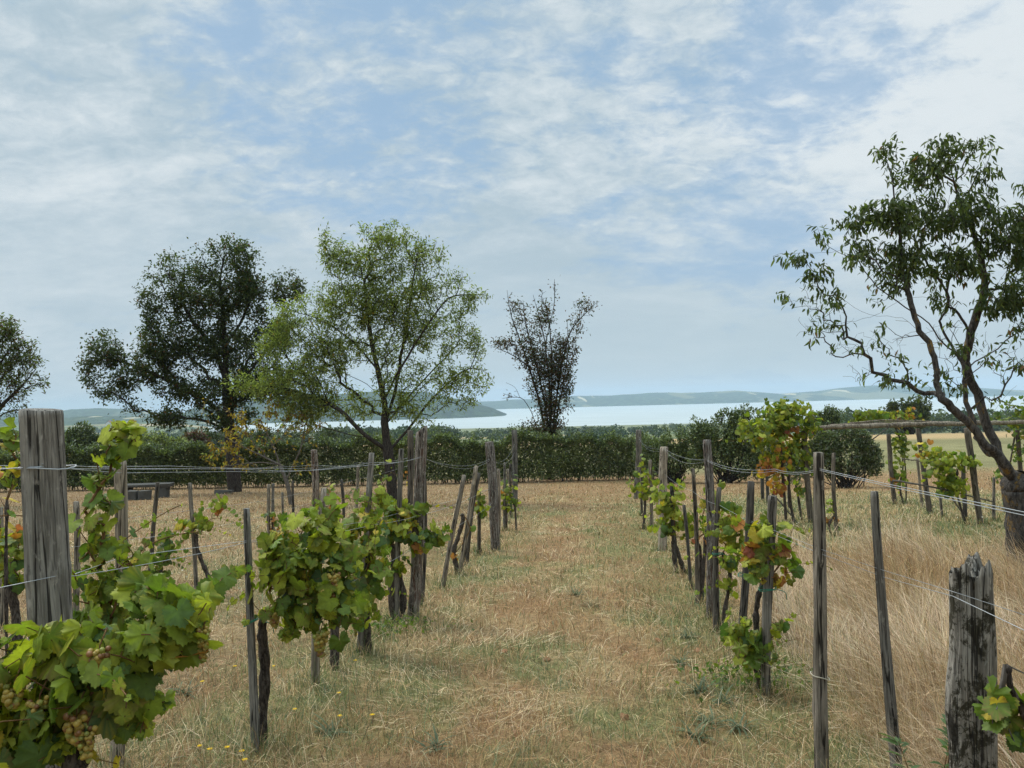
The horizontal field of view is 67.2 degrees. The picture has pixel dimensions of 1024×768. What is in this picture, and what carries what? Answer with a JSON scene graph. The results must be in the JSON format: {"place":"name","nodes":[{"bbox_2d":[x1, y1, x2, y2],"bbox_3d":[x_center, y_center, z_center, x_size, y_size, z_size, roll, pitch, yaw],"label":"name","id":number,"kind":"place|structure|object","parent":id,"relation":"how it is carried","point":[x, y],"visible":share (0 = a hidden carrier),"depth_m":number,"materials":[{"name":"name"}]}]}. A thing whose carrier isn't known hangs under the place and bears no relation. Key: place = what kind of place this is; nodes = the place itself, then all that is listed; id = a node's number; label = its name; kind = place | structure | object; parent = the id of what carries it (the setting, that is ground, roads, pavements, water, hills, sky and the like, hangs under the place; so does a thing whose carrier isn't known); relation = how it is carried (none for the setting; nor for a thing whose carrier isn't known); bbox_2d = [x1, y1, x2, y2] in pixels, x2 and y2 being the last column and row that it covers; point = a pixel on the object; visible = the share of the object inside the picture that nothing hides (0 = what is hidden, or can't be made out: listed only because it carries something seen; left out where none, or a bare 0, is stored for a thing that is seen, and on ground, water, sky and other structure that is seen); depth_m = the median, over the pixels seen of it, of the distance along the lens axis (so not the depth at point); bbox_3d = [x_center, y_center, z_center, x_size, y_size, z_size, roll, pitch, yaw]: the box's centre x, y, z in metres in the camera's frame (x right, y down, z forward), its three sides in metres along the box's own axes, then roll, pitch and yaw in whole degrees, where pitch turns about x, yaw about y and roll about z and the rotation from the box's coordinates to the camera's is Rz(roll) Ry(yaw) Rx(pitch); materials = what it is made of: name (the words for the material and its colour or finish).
{"place":"outdoors","nodes":[
{"label":"outdoors","id":0,"kind":"place"},
{"bbox_2d":[0,408,158,418],"bbox_3d":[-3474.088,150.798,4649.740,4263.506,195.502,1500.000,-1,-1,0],"label":"hills","id":1,"kind":"structure","parent":0,"point":[89,412],"depth_m":4161.92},
{"bbox_2d":[0,416,239,426],"bbox_3d":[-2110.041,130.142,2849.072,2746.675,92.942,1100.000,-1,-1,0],"label":"hills","id":2,"kind":"structure","parent":0,"point":[90,419],"depth_m":2549.72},
{"bbox_2d":[183,391,506,423],"bbox_3d":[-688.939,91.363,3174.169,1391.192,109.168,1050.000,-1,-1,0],"label":"hills","id":3,"kind":"structure","parent":0,"point":[479,411],"depth_m":2764.56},
{"bbox_2d":[0,412,1023,767],"bbox_3d":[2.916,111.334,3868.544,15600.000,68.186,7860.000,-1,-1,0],"label":"ground","id":4,"kind":"structure","parent":0,"point":[948,442],"depth_m":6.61,"materials":[{"name":"beige plant"}]},
{"bbox_2d":[0,507,3,630],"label":"vine stake","id":5,"kind":"object","parent":4,"relation":"on","point":[1,589],"visible":0.5,"depth_m":7.39,"materials":[{"name":"grey wood"}]},
{"bbox_2d":[0,417,20,672],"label":"grapevine","id":6,"kind":"object","parent":4,"relation":"on","point":[11,443],"visible":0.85,"depth_m":4.59,"materials":[{"name":"green plant"}]},
{"bbox_2d":[0,312,50,420],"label":"bushy tree","id":7,"kind":"object","parent":4,"relation":"on","point":[9,333],"visible":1,"depth_m":29.96,"materials":[{"name":"green plant"}]},
{"bbox_2d":[0,453,70,689],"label":"grapevine","id":8,"kind":"object","parent":4,"relation":"on","point":[15,549],"visible":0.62,"depth_m":5.18,"materials":[{"name":"green plant"}]},
{"bbox_2d":[18,408,72,767],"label":"wooden post","id":9,"kind":"object","parent":4,"relation":"on","point":[46,545],"visible":0.62,"depth_m":2.44,"materials":[{"name":"grey wood"}]},
{"bbox_2d":[0,499,467,587],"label":"trellis wire","id":10,"kind":"object","parent":9,"relation":"attached to","point":[155,562],"visible":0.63,"depth_m":2.95,"materials":[{"name":"grey metal"}]},
{"bbox_2d":[0,452,514,472],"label":"trellis wire","id":11,"kind":"object","parent":9,"relation":"attached to","point":[219,471],"visible":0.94,"depth_m":4.67,"materials":[{"name":"grey metal"}]},
{"bbox_2d":[73,501,79,619],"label":"vine stake","id":12,"kind":"object","parent":4,"relation":"on","point":[76,508],"visible":0.62,"depth_m":7.81,"materials":[{"name":"grey wood"}]},
{"bbox_2d":[64,420,99,465],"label":"field tree","id":13,"kind":"object","parent":4,"relation":"on","point":[88,435],"visible":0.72,"depth_m":71.76,"materials":[{"name":"green plant"}]},
{"bbox_2d":[0,419,201,624],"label":"grapevine","id":14,"kind":"object","parent":4,"relation":"on","point":[127,436],"visible":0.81,"depth_m":3.27,"materials":[{"name":"green plant"}]},
{"bbox_2d":[109,460,127,765],"bbox_3d":[-2.043,1.256,4.013,0.137,1.726,0.087,-2,-1,21],"label":"wooden post","id":15,"kind":"object","parent":4,"relation":"on","point":[120,486],"visible":0.26,"depth_m":3.98,"materials":[{"name":"grey wood"}]},
{"bbox_2d":[0,564,251,767],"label":"grapevine","id":16,"kind":"object","parent":4,"relation":"on","point":[105,680],"visible":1,"depth_m":2.10,"materials":[{"name":"green plant"}]},
{"bbox_2d":[127,482,174,497],"bbox_3d":[-15.969,4.670,33.564,2.358,0.685,0.521,-1,-1,0],"label":"stone bench","id":17,"kind":"object","parent":4,"relation":"on","point":[164,489],"visible":0.57,"depth_m":33.36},
{"bbox_2d":[148,482,159,570],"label":"vine stake","id":18,"kind":"object","parent":4,"relation":"on","point":[155,507],"visible":0.6,"depth_m":9.36,"materials":[{"name":"grey wood"}]},
{"bbox_2d":[139,429,189,478],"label":"field bush","id":19,"kind":"object","parent":4,"relation":"on","point":[161,438],"visible":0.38,"depth_m":53.87,"materials":[{"name":"green plant"}]},
{"bbox_2d":[150,530,190,585],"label":"grapevine","id":20,"kind":"object","parent":4,"relation":"on","point":[168,545],"visible":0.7,"depth_m":9.37,"materials":[{"name":"green plant"}]},
{"bbox_2d":[72,233,307,491],"bbox_3d":[-15.694,-1.046,37.691,11.480,13.004,3.695,-1,-1,0],"label":"oak tree","id":21,"kind":"object","parent":4,"relation":"on","point":[211,348],"visible":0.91,"depth_m":37.56,"materials":[{"name":"green plant"}]},
{"bbox_2d":[188,483,197,588],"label":"vine stake","id":22,"kind":"object","parent":4,"relation":"on","point":[191,512],"visible":0.8,"depth_m":9.32,"materials":[{"name":"grey wood"}]},
{"bbox_2d":[146,493,243,577],"bbox_3d":[-3.792,1.947,9.430,1.167,1.250,0.543,-1,-1,0],"label":"grapevine","id":23,"kind":"object","parent":4,"relation":"on","point":[202,523],"visible":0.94,"depth_m":9.32,"materials":[{"name":"green plant"}]},
{"bbox_2d":[181,427,211,473],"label":"field bush","id":24,"kind":"object","parent":4,"relation":"on","point":[195,436],"visible":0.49,"depth_m":55.92,"materials":[{"name":"green plant"}]},
{"bbox_2d":[243,508,259,751],"bbox_3d":[-1.431,1.408,4.229,0.050,1.453,0.054,-2,0,0],"label":"vine stake","id":25,"kind":"object","parent":4,"relation":"on","point":[253,689],"visible":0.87,"depth_m":4.21,"materials":[{"name":"grey wood"}]},
{"bbox_2d":[199,386,327,504],"bbox_3d":[-8.588,2.152,26.610,4.460,4.312,1.548,-1,-1,0],"label":"yellowing tree","id":26,"kind":"object","parent":4,"relation":"on","point":[230,448],"visible":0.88,"depth_m":26.64,"materials":[{"name":"green plant"}]},
{"bbox_2d":[200,425,349,470],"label":"field bush","id":27,"kind":"object","parent":4,"relation":"on","point":[280,432],"visible":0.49,"depth_m":57.91,"materials":[{"name":"green plant"}]},
{"bbox_2d":[261,509,288,530],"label":"grapevine","id":28,"kind":"object","parent":4,"relation":"on","point":[274,521],"visible":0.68,"depth_m":14.08,"materials":[{"name":"green plant"}]},
{"bbox_2d":[227,488,376,745],"bbox_3d":[-1.141,1.314,4.236,0.889,1.467,0.473,-1,-1,0],"label":"grapevine","id":29,"kind":"object","parent":4,"relation":"on","point":[284,563],"visible":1,"depth_m":4.16,"materials":[{"name":"green plant"}]},
{"bbox_2d":[311,450,319,527],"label":"wooden post","id":30,"kind":"object","parent":4,"relation":"on","point":[315,472],"visible":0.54,"depth_m":14.52,"materials":[{"name":"grey wood"}]},
{"bbox_2d":[311,488,326,686],"bbox_3d":[-1.366,1.489,5.412,0.158,1.516,0.079,-2,-1,25],"label":"vine stake","id":31,"kind":"object","parent":4,"relation":"on","point":[313,652],"visible":0.36,"depth_m":5.39,"materials":[{"name":"grey wood"}]},
{"bbox_2d":[308,713,353,738],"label":"weed","id":32,"kind":"object","parent":4,"relation":"on","point":[332,731],"visible":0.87,"depth_m":4.50,"materials":[{"name":"green plant"}]},
{"bbox_2d":[0,423,667,490],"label":"hedge","id":33,"kind":"object","parent":4,"relation":"on","point":[152,455],"visible":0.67,"depth_m":42.52,"materials":[{"name":"green plant"}]},
{"bbox_2d":[221,217,493,499],"bbox_3d":[-5.316,-0.772,26.598,9.529,10.025,2.722,-1,-1,0],"label":"almond tree","id":34,"kind":"object","parent":4,"relation":"on","point":[367,309],"visible":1,"depth_m":26.54,"materials":[{"name":"green plant"}]},
{"bbox_2d":[357,453,373,653],"bbox_3d":[-1.202,1.446,6.328,0.063,1.763,0.062,3,0,0],"label":"vine stake","id":35,"kind":"object","parent":4,"relation":"on","point":[369,485],"visible":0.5,"depth_m":6.30,"materials":[{"name":"grey wood"}]},
{"bbox_2d":[330,485,408,670],"bbox_3d":[-1.194,1.536,6.305,0.640,1.405,1.029,-1,-1,0],"label":"grapevine","id":36,"kind":"object","parent":4,"relation":"on","point":[368,585],"visible":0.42,"depth_m":6.26,"materials":[{"name":"green plant"}]},
{"bbox_2d":[340,491,452,620],"bbox_3d":[-1.116,1.684,7.534,1.099,1.343,0.730,-1,-1,0],"label":"grapevine","id":37,"kind":"object","parent":4,"relation":"on","point":[393,532],"visible":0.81,"depth_m":7.45,"materials":[{"name":"green plant"}]},
{"bbox_2d":[394,449,403,622],"bbox_3d":[-1.105,1.535,7.481,0.155,1.808,0.061,-2,-1,24],"label":"vine stake","id":38,"kind":"object","parent":4,"relation":"on","point":[398,517],"visible":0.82,"depth_m":7.46,"materials":[{"name":"grey wood"}]},
{"bbox_2d":[328,614,474,643],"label":"leafy weed","id":39,"kind":"object","parent":4,"relation":"on","point":[392,624],"visible":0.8,"depth_m":6.96,"materials":[{"name":"green plant"}]},
{"bbox_2d":[407,430,413,533],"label":"wooden post","id":40,"kind":"object","parent":4,"relation":"on","point":[410,440],"visible":0.65,"depth_m":14.27,"materials":[{"name":"grey wood"}]},
{"bbox_2d":[407,425,426,619],"bbox_3d":[-0.934,1.423,7.614,0.133,2.041,0.128,2,0,0],"label":"wooden post","id":41,"kind":"object","parent":4,"relation":"on","point":[414,601],"visible":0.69,"depth_m":7.56,"materials":[{"name":"grey wood"}]},
{"bbox_2d":[421,479,426,604],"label":"vine stake","id":42,"kind":"object","parent":4,"relation":"on","point":[424,564],"visible":0.57,"depth_m":8.26,"materials":[{"name":"grey wood"}]},
{"bbox_2d":[406,723,456,756],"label":"weed","id":43,"kind":"object","parent":4,"relation":"on","point":[436,741],"visible":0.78,"depth_m":4.24,"materials":[{"name":"green plant"}]},
{"bbox_2d":[440,475,465,588],"bbox_3d":[-0.716,1.828,9.201,0.067,1.510,0.071,11,0,0],"label":"vine stake","id":44,"kind":"object","parent":4,"relation":"on","point":[454,523],"visible":0.87,"depth_m":9.18,"materials":[{"name":"grey wood"}]},
{"bbox_2d":[450,513,476,572],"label":"grapevine","id":45,"kind":"object","parent":4,"relation":"on","point":[454,555],"visible":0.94,"depth_m":10.35,"materials":[{"name":"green plant"}]},
{"bbox_2d":[459,466,477,573],"bbox_3d":[-0.599,1.895,10.373,0.072,1.602,0.070,9,0,0],"label":"vine stake","id":46,"kind":"object","parent":4,"relation":"on","point":[469,511],"visible":0.91,"depth_m":10.35,"materials":[{"name":"grey wood"}]},
{"bbox_2d":[464,473,480,564],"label":"vine stake","id":47,"kind":"object","parent":4,"relation":"on","point":[467,553],"visible":0.49,"depth_m":11.33,"materials":[{"name":"grey wood"}]},
{"bbox_2d":[468,488,490,553],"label":"grapevine","id":48,"kind":"object","parent":4,"relation":"on","point":[480,507],"visible":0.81,"depth_m":12.31,"materials":[{"name":"green plant"}]},
{"bbox_2d":[485,441,499,550],"bbox_3d":[-0.312,1.942,12.912,0.178,1.950,0.208,-3,0,0],"label":"wooden post","id":49,"kind":"object","parent":4,"relation":"on","point":[492,496],"visible":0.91,"depth_m":12.84,"materials":[{"name":"grey wood"}]},
{"bbox_2d":[500,474,520,529],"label":"grapevine","id":50,"kind":"object","parent":4,"relation":"on","point":[511,501],"visible":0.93,"depth_m":16.20,"materials":[{"name":"green plant"}]},
{"bbox_2d":[512,430,517,504],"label":"wooden post","id":51,"kind":"object","parent":4,"relation":"on","point":[514,456],"visible":0.77,"depth_m":24.43,"materials":[{"name":"grey wood"}]},
{"bbox_2d":[485,279,601,479],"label":"half dead tree","id":52,"kind":"object","parent":4,"relation":"on","point":[553,374],"visible":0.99,"depth_m":44.36,"materials":[{"name":"green plant"}]},
{"bbox_2d":[64,406,1023,447],"bbox_3d":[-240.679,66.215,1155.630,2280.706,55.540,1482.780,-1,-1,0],"label":"woodland","id":53,"kind":"object","parent":4,"relation":"on","point":[654,429],"visible":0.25,"depth_m":543.33,"materials":[{"name":"green plant"}]},
{"bbox_2d":[634,430,641,498],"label":"wooden post","id":54,"kind":"object","parent":4,"relation":"on","point":[638,450],"visible":0.72,"depth_m":26.52,"materials":[{"name":"grey wood"}]},
{"bbox_2d":[626,453,657,528],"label":"grapevine","id":55,"kind":"object","parent":4,"relation":"on","point":[644,489],"visible":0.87,"depth_m":16.05,"materials":[{"name":"green plant"}]},
{"bbox_2d":[658,447,667,550],"bbox_3d":[2.448,1.925,12.494,0.223,1.815,0.149,-2,-1,24],"label":"wooden post","id":56,"kind":"object","parent":4,"relation":"on","point":[663,458],"visible":0.62,"depth_m":12.43,"materials":[{"name":"grey wood"}]},
{"bbox_2d":[642,476,700,572],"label":"grapevine","id":57,"kind":"object","parent":4,"relation":"on","point":[664,508],"visible":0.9,"depth_m":10.14,"materials":[{"name":"green plant"}]},
{"bbox_2d":[670,486,677,572],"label":"vine stake","id":58,"kind":"object","parent":4,"relation":"on","point":[673,531],"visible":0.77,"depth_m":10.15,"materials":[{"name":"grey wood"}]},
{"bbox_2d":[631,422,719,482],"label":"hedge bush","id":59,"kind":"object","parent":4,"relation":"on","point":[675,471],"visible":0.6,"depth_m":38.87,"materials":[{"name":"green plant"}]},
{"bbox_2d":[682,505,692,586],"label":"vine stake","id":60,"kind":"object","parent":4,"relation":"on","point":[687,542],"visible":0.89,"depth_m":9.11,"materials":[{"name":"grey wood"}]},
{"bbox_2d":[669,719,717,746],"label":"weed","id":61,"kind":"object","parent":4,"relation":"on","point":[695,737],"visible":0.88,"depth_m":4.33,"materials":[{"name":"green plant"}]},
{"bbox_2d":[691,468,699,603],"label":"vine stake","id":62,"kind":"object","parent":4,"relation":"on","point":[697,559],"visible":0.88,"depth_m":8.14,"materials":[{"name":"grey wood"}]},
{"bbox_2d":[702,440,714,617],"bbox_3d":[1.910,1.458,7.433,0.098,1.838,0.106,-1,0,0],"label":"wooden post","id":63,"kind":"object","parent":4,"relation":"on","point":[709,477],"visible":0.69,"depth_m":7.39,"materials":[{"name":"grey wood"}]},
{"bbox_2d":[691,480,725,603],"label":"grapevine","id":64,"kind":"object","parent":4,"relation":"on","point":[702,504],"visible":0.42,"depth_m":8.14,"materials":[{"name":"green plant"}]},
{"bbox_2d":[712,487,720,632],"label":"vine stake","id":65,"kind":"object","parent":4,"relation":"on","point":[715,613],"visible":0.84,"depth_m":6.87,"materials":[{"name":"grey wood"}]},
{"bbox_2d":[683,501,758,626],"bbox_3d":[1.932,1.642,6.902,0.832,1.212,0.403,-1,-1,-22],"label":"grapevine","id":66,"kind":"object","parent":4,"relation":"on","point":[728,535],"visible":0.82,"depth_m":6.85,"materials":[{"name":"green plant"}]},
{"bbox_2d":[652,657,810,702],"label":"leafy weed","id":67,"kind":"object","parent":4,"relation":"on","point":[696,668],"visible":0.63,"depth_m":5.24,"materials":[{"name":"green plant"}]},
{"bbox_2d":[716,712,766,737],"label":"weed","id":68,"kind":"object","parent":4,"relation":"on","point":[739,729],"visible":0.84,"depth_m":4.42,"materials":[{"name":"green plant"}]},
{"bbox_2d":[685,401,799,482],"bbox_3d":[11.494,2.878,37.886,5.981,4.096,1.720,-1,-1,0],"label":"tall bush","id":69,"kind":"object","parent":4,"relation":"on","point":[731,450],"visible":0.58,"depth_m":37.76,"materials":[{"name":"green plant"}]},
{"bbox_2d":[738,481,753,658],"bbox_3d":[1.778,1.491,5.864,0.069,1.502,0.067,4,0,0],"label":"vine stake","id":70,"kind":"object","parent":4,"relation":"on","point":[743,609],"visible":0.55,"depth_m":5.84,"materials":[{"name":"grey wood"}]},
{"bbox_2d":[697,508,832,690],"bbox_3d":[1.681,1.449,5.093,0.873,1.239,0.542,-2,-1,18],"label":"grapevine","id":71,"kind":"object","parent":4,"relation":"on","point":[755,551],"visible":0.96,"depth_m":5.01,"materials":[{"name":"green plant"}]},
{"bbox_2d":[720,608,812,690],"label":"grapevine","id":72,"kind":"object","parent":4,"relation":"on","point":[748,649],"visible":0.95,"depth_m":4.98,"materials":[{"name":"green plant"}]},
{"bbox_2d":[761,495,776,696],"bbox_3d":[1.674,1.440,5.029,0.076,1.422,0.064,2,0,0],"label":"vine stake","id":73,"kind":"object","parent":4,"relation":"on","point":[768,584],"visible":0.77,"depth_m":5.00,"materials":[{"name":"grey wood"}]},
{"bbox_2d":[725,397,826,522],"bbox_3d":[5.765,1.673,16.788,2.121,2.788,1.496,-1,-1,0],"label":"grapevine","id":74,"kind":"object","parent":4,"relation":"on","point":[780,421],"visible":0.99,"depth_m":16.62,"materials":[{"name":"green plant"}]},
{"bbox_2d":[801,431,812,522],"bbox_3d":[6.429,2.082,16.751,0.242,2.133,0.136,-1,-1,-24],"label":"wooden post","id":75,"kind":"object","parent":4,"relation":"on","point":[809,504],"visible":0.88,"depth_m":16.70,"materials":[{"name":"grey wood"}]},
{"bbox_2d":[812,452,828,767],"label":"wooden post","id":76,"kind":"object","parent":4,"relation":"on","point":[820,719],"visible":1,"depth_m":3.72,"materials":[{"name":"grey wood"}]},
{"bbox_2d":[642,443,1023,515],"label":"trellis wire","id":77,"kind":"object","parent":76,"relation":"attached to","point":[879,484],"visible":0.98,"depth_m":2.85,"materials":[{"name":"grey metal"}]},
{"bbox_2d":[652,448,1022,511],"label":"trellis wire","id":78,"kind":"object","parent":76,"relation":"attached to","point":[888,484],"visible":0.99,"depth_m":2.78,"materials":[{"name":"grey metal"}]},
{"bbox_2d":[799,404,845,443],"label":"bush","id":79,"kind":"object","parent":4,"relation":"on","point":[832,414],"visible":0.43,"depth_m":59.82,"materials":[{"name":"green plant"}]},
{"bbox_2d":[831,453,838,535],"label":"vine stake","id":80,"kind":"object","parent":4,"relation":"on","point":[833,486],"visible":0.9,"depth_m":14.23,"materials":[{"name":"grey wood"}]},
{"bbox_2d":[790,428,885,487],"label":"tall bush","id":81,"kind":"object","parent":4,"relation":"on","point":[864,450],"visible":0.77,"depth_m":31.62,"materials":[{"name":"green plant"}]},
{"bbox_2d":[847,407,924,501],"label":"grapevine","id":82,"kind":"object","parent":4,"relation":"on","point":[869,414],"visible":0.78,"depth_m":21.80,"materials":[{"name":"green plant"}]},
{"bbox_2d":[870,491,902,767],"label":"vine stake","id":83,"kind":"object","parent":4,"relation":"on","point":[891,714],"visible":0.94,"depth_m":3.59,"materials":[{"name":"grey wood"}]},
{"bbox_2d":[886,434,896,503],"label":"wooden post","id":84,"kind":"object","parent":4,"relation":"on","point":[890,463],"visible":0.91,"depth_m":21.84,"materials":[{"name":"grey wood"}]},
{"bbox_2d":[771,132,1023,569],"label":"peach tree","id":85,"kind":"object","parent":4,"relation":"on","point":[951,219],"visible":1,"depth_m":8.93,"materials":[{"name":"green plant"}]},
{"bbox_2d":[885,430,915,502],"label":"grapevine","id":86,"kind":"object","parent":4,"relation":"on","point":[902,442],"visible":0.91,"depth_m":21.84,"materials":[{"name":"green plant"}]},
{"bbox_2d":[883,394,932,434],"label":"tree","id":87,"kind":"object","parent":4,"relation":"on","point":[922,407],"visible":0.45,"depth_m":97.69,"materials":[{"name":"green plant"}]},
{"bbox_2d":[876,713,948,767],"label":"tall weed","id":88,"kind":"object","parent":4,"relation":"on","point":[899,742],"visible":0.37,"depth_m":3.05,"materials":[{"name":"plant"}]},
{"bbox_2d":[916,428,932,513],"bbox_3d":[9.912,2.156,18.509,0.142,2.200,0.145,-8,0,0],"label":"wooden post","id":89,"kind":"object","parent":4,"relation":"on","point":[923,469],"visible":0.68,"depth_m":18.46,"materials":[{"name":"grey wood"}]},
{"bbox_2d":[789,420,1023,430],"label":"pergola beam","id":90,"kind":"structure","parent":89,"relation":"on","point":[908,424],"depth_m":18.42,"materials":[{"name":"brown wood"}]},
{"bbox_2d":[911,439,982,522],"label":"grapevine","id":91,"kind":"object","parent":4,"relation":"on","point":[952,483],"visible":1,"depth_m":15.76,"materials":[{"name":"green plant"}]},
{"bbox_2d":[945,552,997,767],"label":"wooden post","id":92,"kind":"object","parent":4,"relation":"on","point":[972,661],"visible":0.88,"depth_m":2.31,"materials":[{"name":"grey wood"}]},
{"bbox_2d":[964,428,982,523],"bbox_3d":[9.523,1.954,15.869,0.136,2.122,0.126,-8,0,0],"label":"wooden post","id":93,"kind":"object","parent":4,"relation":"on","point":[973,471],"visible":0.77,"depth_m":15.82,"materials":[{"name":"grey wood"}]},
{"bbox_2d":[972,664,1023,752],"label":"grapevine","id":94,"kind":"object","parent":4,"relation":"on","point":[1000,709],"visible":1,"depth_m":2.05,"materials":[{"name":"green plant"}]},
{"bbox_2d":[990,395,1023,483],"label":"grapevine","id":95,"kind":"object","parent":4,"relation":"on","point":[1015,414],"visible":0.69,"depth_m":19.33,"materials":[{"name":"green plant"}]},
{"bbox_2d":[0,0,1023,412],"label":"sky","id":96,"kind":"structure","parent":0,"point":[651,160],"materials":[{"name":"blue"}]},
{"bbox_2d":[208,395,1023,431],"bbox_3d":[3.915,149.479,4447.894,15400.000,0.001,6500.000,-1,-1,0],"label":"lake","id":97,"kind":"structure","parent":0,"point":[634,415],"depth_m":2526.82,"materials":[{"name":"liquid"}]},
{"bbox_2d":[476,385,1023,408],"bbox_3d":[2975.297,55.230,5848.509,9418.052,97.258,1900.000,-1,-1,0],"label":"hills","id":98,"kind":"structure","parent":0,"point":[849,393],"depth_m":5131.56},
{"bbox_2d":[680,506,1023,767],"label":"tall grass","id":99,"kind":"structure","parent":0,"point":[919,629],"depth_m":6.02,"materials":[{"name":"beige plant"}]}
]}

